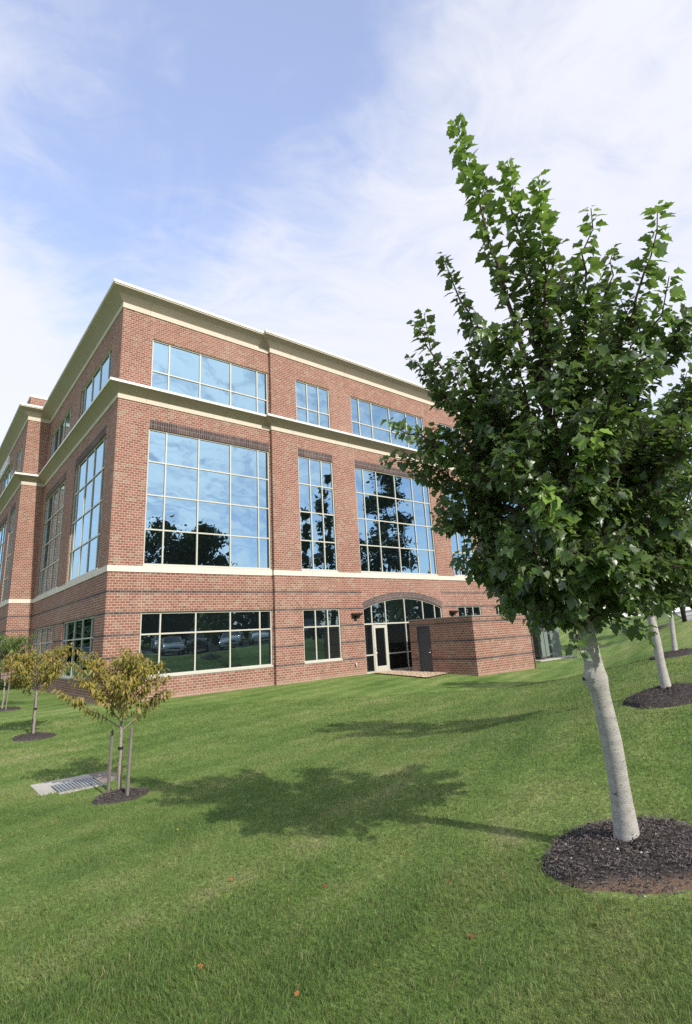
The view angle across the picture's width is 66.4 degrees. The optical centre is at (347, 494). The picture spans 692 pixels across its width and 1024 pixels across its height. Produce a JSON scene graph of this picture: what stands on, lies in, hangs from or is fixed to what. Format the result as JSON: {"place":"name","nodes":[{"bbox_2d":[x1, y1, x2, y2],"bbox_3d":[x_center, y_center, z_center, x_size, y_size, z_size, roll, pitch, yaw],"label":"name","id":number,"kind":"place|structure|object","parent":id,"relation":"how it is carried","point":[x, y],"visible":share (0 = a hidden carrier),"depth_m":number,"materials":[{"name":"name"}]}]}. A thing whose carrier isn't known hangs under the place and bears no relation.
{"place":"outdoors","nodes":[
{"label":"outdoors","id":0,"kind":"place"},
{"bbox_2d":[0,612,691,1023],"bbox_3d":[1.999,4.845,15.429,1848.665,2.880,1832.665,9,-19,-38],"label":"lawn","id":1,"kind":"structure","parent":0,"point":[620,648],"depth_m":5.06,"materials":[{"name":"plant"}]},
{"bbox_2d":[0,675,16,689],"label":"shrub","id":2,"kind":"object","parent":1,"relation":"on","point":[2,684],"visible":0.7,"depth_m":28.99,"materials":[{"name":"green plant"}]},
{"bbox_2d":[0,707,20,711],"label":"mulch bed","id":3,"kind":"object","parent":1,"relation":"on","point":[9,709],"visible":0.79,"depth_m":19.02,"materials":[{"name":"brown wood"}]},
{"bbox_2d":[5,681,9,709],"bbox_3d":[-12.225,7.281,18.968,0.105,1.182,0.048,33,-39,-66],"label":"wooden stake","id":4,"kind":"object","parent":3,"relation":"on","point":[7,696],"visible":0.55,"depth_m":18.96,"materials":[{"name":"brown wood"}]},
{"bbox_2d":[0,632,40,708],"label":"young tree","id":5,"kind":"object","parent":3,"relation":"on","point":[15,644],"visible":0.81,"depth_m":19.38,"materials":[{"name":"green plant"}]},
{"bbox_2d":[12,732,56,741],"bbox_3d":[-7.928,6.133,13.376,1.113,0.219,1.062,9,-19,-38],"label":"mulch bed","id":6,"kind":"object","parent":1,"relation":"on","point":[29,736],"visible":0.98,"depth_m":13.18,"materials":[{"name":"brown wood"}]},
{"bbox_2d":[31,690,35,732],"bbox_3d":[-8.234,5.776,13.844,0.035,1.262,0.054,-14,-18,36],"label":"wooden stake","id":7,"kind":"object","parent":6,"relation":"on","point":[33,714],"visible":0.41,"depth_m":13.83,"materials":[{"name":"brown wood"}]},
{"bbox_2d":[0,642,75,733],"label":"young tree","id":8,"kind":"object","parent":6,"relation":"on","point":[46,666],"visible":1,"depth_m":13.62,"materials":[{"name":"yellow plant"}]},
{"bbox_2d":[30,771,117,794],"bbox_3d":[-4.663,5.164,9.149,1.320,0.340,1.120,9,-19,-38],"label":"storm drain","id":9,"kind":"object","parent":1,"relation":"in","point":[76,782],"visible":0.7,"depth_m":9.18,"materials":[{"name":"concrete"}]},
{"bbox_2d":[92,786,149,804],"bbox_3d":[-3.446,4.575,8.003,0.926,0.228,0.854,9,-19,-38],"label":"mulch bed","id":10,"kind":"object","parent":1,"relation":"on","point":[117,795],"visible":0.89,"depth_m":7.85,"materials":[{"name":"brown wood"}]},
{"bbox_2d":[106,730,113,792],"bbox_3d":[-3.734,4.262,8.283,0.054,1.062,0.064,-10,-16,25],"label":"wooden stake","id":11,"kind":"object","parent":10,"relation":"on","point":[110,761],"visible":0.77,"depth_m":8.29,"materials":[{"name":"brown wood"}]},
{"bbox_2d":[51,645,174,789],"bbox_3d":[-3.607,3.550,8.483,1.560,2.336,1.836,-11,-16,26],"label":"young tree","id":12,"kind":"object","parent":10,"relation":"on","point":[134,667],"visible":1,"depth_m":8.31,"materials":[{"name":"yellow plant"}]},
{"bbox_2d":[125,727,132,795],"bbox_3d":[-3.301,4.131,7.958,0.048,1.162,0.105,-4,-15,3],"label":"wooden stake","id":13,"kind":"object","parent":10,"relation":"on","point":[129,762],"visible":0.77,"depth_m":7.97,"materials":[{"name":"brown wood"}]},
{"bbox_2d":[0,278,542,705],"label":"office building","id":14,"kind":"structure","parent":1,"relation":"on","point":[197,501],"depth_m":25.41,"materials":[{"name":"brick"}]},
{"bbox_2d":[0,521,6,576],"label":"window","id":15,"kind":"structure","parent":14,"relation":"in","point":[3,529],"depth_m":37.25,"materials":[{"name":"clear glass"}]},
{"bbox_2d":[1,463,12,493],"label":"window","id":16,"kind":"structure","parent":14,"relation":"in","point":[8,476],"depth_m":39.81,"materials":[{"name":"clear glass"}]},
{"bbox_2d":[0,510,14,603],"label":"window","id":17,"kind":"structure","parent":14,"relation":"in","point":[13,514],"depth_m":33.87,"materials":[{"name":"clear glass"}]},
{"bbox_2d":[16,447,21,471],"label":"window","id":18,"kind":"structure","parent":14,"relation":"in","point":[20,452],"depth_m":35.47,"materials":[{"name":"clear glass"}]},
{"bbox_2d":[32,625,53,674],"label":"window","id":19,"kind":"structure","parent":14,"relation":"in","point":[44,635],"depth_m":28.31,"materials":[{"name":"clear glass"}]},
{"bbox_2d":[36,480,65,597],"bbox_3d":[-16.622,2.568,29.657,0.152,5.879,5.524,9,-19,-38],"label":"window","id":20,"kind":"structure","parent":14,"relation":"in","point":[49,567],"depth_m":29.75,"materials":[{"name":"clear glass"}]},
{"bbox_2d":[51,408,71,456],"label":"window","id":21,"kind":"structure","parent":14,"relation":"in","point":[63,430],"depth_m":31.45,"materials":[{"name":"clear glass"}]},
{"bbox_2d":[58,616,94,681],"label":"window","id":22,"kind":"structure","parent":14,"relation":"in","point":[79,633],"depth_m":22.65,"materials":[{"name":"clear glass"}]},
{"bbox_2d":[65,436,105,583],"bbox_3d":[-11.926,0.832,24.086,0.152,5.879,5.584,9,-19,-38],"label":"window","id":23,"kind":"structure","parent":14,"relation":"in","point":[87,505],"depth_m":24.07,"materials":[{"name":"clear glass"}]},
{"bbox_2d":[80,348,111,416],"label":"window","id":24,"kind":"structure","parent":14,"relation":"in","point":[101,376],"depth_m":25.79,"materials":[{"name":"clear glass"}]},
{"bbox_2d":[139,610,272,678],"bbox_3d":[-5.717,6.125,22.044,5.894,2.475,0.152,9,-19,-38],"label":"window","id":25,"kind":"structure","parent":14,"relation":"in","point":[201,642],"depth_m":21.96,"materials":[{"name":"black glass"}]},
{"bbox_2d":[143,429,271,569],"bbox_3d":[-6.044,0.360,23.563,5.894,5.879,0.152,9,-19,-38],"label":"window","id":26,"kind":"structure","parent":14,"relation":"in","point":[207,501],"depth_m":23.40,"materials":[{"name":"blue glass"}]},
{"bbox_2d":[151,340,267,413],"bbox_3d":[-6.391,-5.310,25.089,5.870,2.631,0.075,9,-19,-38],"label":"window","id":27,"kind":"structure","parent":14,"relation":"in","point":[176,369],"depth_m":24.95,"materials":[{"name":"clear glass"}]},
{"bbox_2d":[295,380,329,427],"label":"window","id":28,"kind":"structure","parent":14,"relation":"in","point":[312,402],"depth_m":28.46,"materials":[{"name":"clear glass"}]},
{"bbox_2d":[298,456,337,571],"bbox_3d":[-1.555,0.979,26.878,2.244,5.879,0.152,9,-19,-38],"label":"window","id":29,"kind":"structure","parent":14,"relation":"in","point":[316,495],"depth_m":26.90,"materials":[{"name":"blue glass"}]},
{"bbox_2d":[303,609,342,663],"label":"window","id":30,"kind":"structure","parent":14,"relation":"in","point":[322,636],"depth_m":25.38,"materials":[{"name":"black glass"}]},
{"bbox_2d":[373,625,388,671],"bbox_3d":[1.738,7.971,27.452,0.918,2.345,0.158,9,-19,-38],"label":"glass door","id":31,"kind":"structure","parent":14,"relation":"in","point":[379,631],"depth_m":27.49,"materials":[{"name":"beige metal"}]},
{"bbox_2d":[350,397,423,450],"bbox_3d":[2.484,-4.021,31.892,6.000,2.631,0.075,9,-19,-38],"label":"window","id":32,"kind":"structure","parent":14,"relation":"in","point":[367,417],"depth_m":31.42,"materials":[{"name":"blue glass"}]},
{"bbox_2d":[355,467,437,575],"bbox_3d":[2.831,1.649,30.367,6.024,5.879,0.152,9,-19,-38],"label":"window","id":33,"kind":"structure","parent":14,"relation":"in","point":[395,519],"depth_m":30.25,"materials":[{"name":"blue glass"}]},
{"bbox_2d":[439,423,460,455],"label":"window","id":34,"kind":"structure","parent":14,"relation":"in","point":[445,426],"depth_m":35.40,"materials":[{"name":"blue glass"}]},
{"bbox_2d":[446,487,473,576],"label":"window","id":35,"kind":"structure","parent":14,"relation":"in","point":[456,544],"depth_m":33.44,"materials":[{"name":"blue glass"}]},
{"bbox_2d":[458,606,480,615],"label":"window","id":36,"kind":"structure","parent":14,"relation":"in","point":[463,610],"depth_m":32.62,"materials":[{"name":"black glass"}]},
{"bbox_2d":[371,670,445,676],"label":"concrete walkway","id":37,"kind":"structure","parent":1,"relation":"on","point":[412,673],"depth_m":25.01,"materials":[{"name":"beige concrete"}]},
{"bbox_2d":[408,613,536,675],"bbox_3d":[6.227,7.728,26.465,4.690,3.170,4.080,9,-19,-38],"label":"utility enclosure","id":38,"kind":"object","parent":1,"relation":"on","point":[478,645],"visible":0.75,"depth_m":24.90,"materials":[{"name":"brick"}]},
{"bbox_2d":[416,626,433,671],"bbox_3d":[3.786,7.578,25.879,0.135,2.230,0.870,9,-19,-38],"label":"steel door","id":39,"kind":"structure","parent":38,"relation":"in","point":[423,632],"depth_m":25.90,"materials":[{"name":"grey metal"}]},
{"bbox_2d":[536,656,576,661],"bbox_3d":[10.978,9.953,31.391,3.900,0.460,3.550,9,-19,-38],"label":"concrete pad","id":40,"kind":"object","parent":1,"relation":"on","point":[549,659],"visible":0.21,"depth_m":30.23,"materials":[{"name":"grey concrete"}]},
{"bbox_2d":[532,626,561,658],"bbox_3d":[10.968,8.835,31.771,2.930,1.888,3.150,9,-19,-38],"label":"electrical transformer","id":41,"kind":"object","parent":40,"relation":"on","point":[548,645],"visible":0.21,"depth_m":30.63,"materials":[{"name":"green metal"}]},
{"bbox_2d":[537,814,691,896],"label":"mulch bed","id":42,"kind":"object","parent":1,"relation":"on","point":[655,857],"visible":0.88,"depth_m":3.70,"materials":[{"name":"brown wood"}]},
{"bbox_2d":[379,113,691,841],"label":"maple tree","id":43,"kind":"object","parent":42,"relation":"on","point":[631,564],"visible":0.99,"depth_m":3.80,"materials":[{"name":"green plant"}]},
{"bbox_2d":[562,589,690,615],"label":"woodland","id":44,"kind":"object","parent":1,"relation":"on","point":[643,613],"depth_m":90.75,"materials":[{"name":"green plant"}]},
{"bbox_2d":[622,681,691,709],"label":"mulch bed","id":45,"kind":"object","parent":1,"relation":"on","point":[673,695],"visible":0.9,"depth_m":7.10,"materials":[{"name":"brown wood"}]},
{"bbox_2d":[569,405,691,688],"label":"maple tree","id":46,"kind":"object","parent":45,"relation":"on","point":[664,679],"visible":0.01,"depth_m":7.45,"materials":[{"name":"green plant"}]},
{"bbox_2d":[658,624,668,629],"bbox_3d":[20.496,8.999,35.059,1.886,0.726,1.724,9,-19,-38],"label":"mulch bed","id":47,"kind":"object","parent":1,"relation":"on","point":[661,626],"visible":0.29,"depth_m":34.62,"materials":[{"name":"brown wood"}]},
{"bbox_2d":[649,648,691,659],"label":"mulch bed","id":48,"kind":"object","parent":1,"relation":"on","point":[678,652],"visible":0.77,"depth_m":14.54,"materials":[{"name":"brown wood"}]},
{"bbox_2d":[643,496,691,650],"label":"maple tree","id":49,"kind":"object","parent":48,"relation":"on","point":[673,636],"depth_m":15.00,"materials":[{"name":"green plant"}]},
{"bbox_2d":[679,605,686,621],"bbox_3d":[13.149,2.187,22.425,0.400,6.460,1.234,2,-16,-18],"label":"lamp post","id":50,"kind":"object","parent":1,"relation":"on","point":[683,613],"visible":0.11,"depth_m":21.16,"materials":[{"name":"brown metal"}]},
{"bbox_2d":[0,0,691,616],"label":"sky","id":51,"kind":"structure","parent":0,"point":[282,167],"materials":[{"name":"blue"}]},
{"bbox_2d":[675,610,691,620],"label":"sidewalk","id":52,"kind":"structure","parent":0,"point":[689,615],"depth_m":39.64,"materials":[{"name":"concrete"}]}
]}

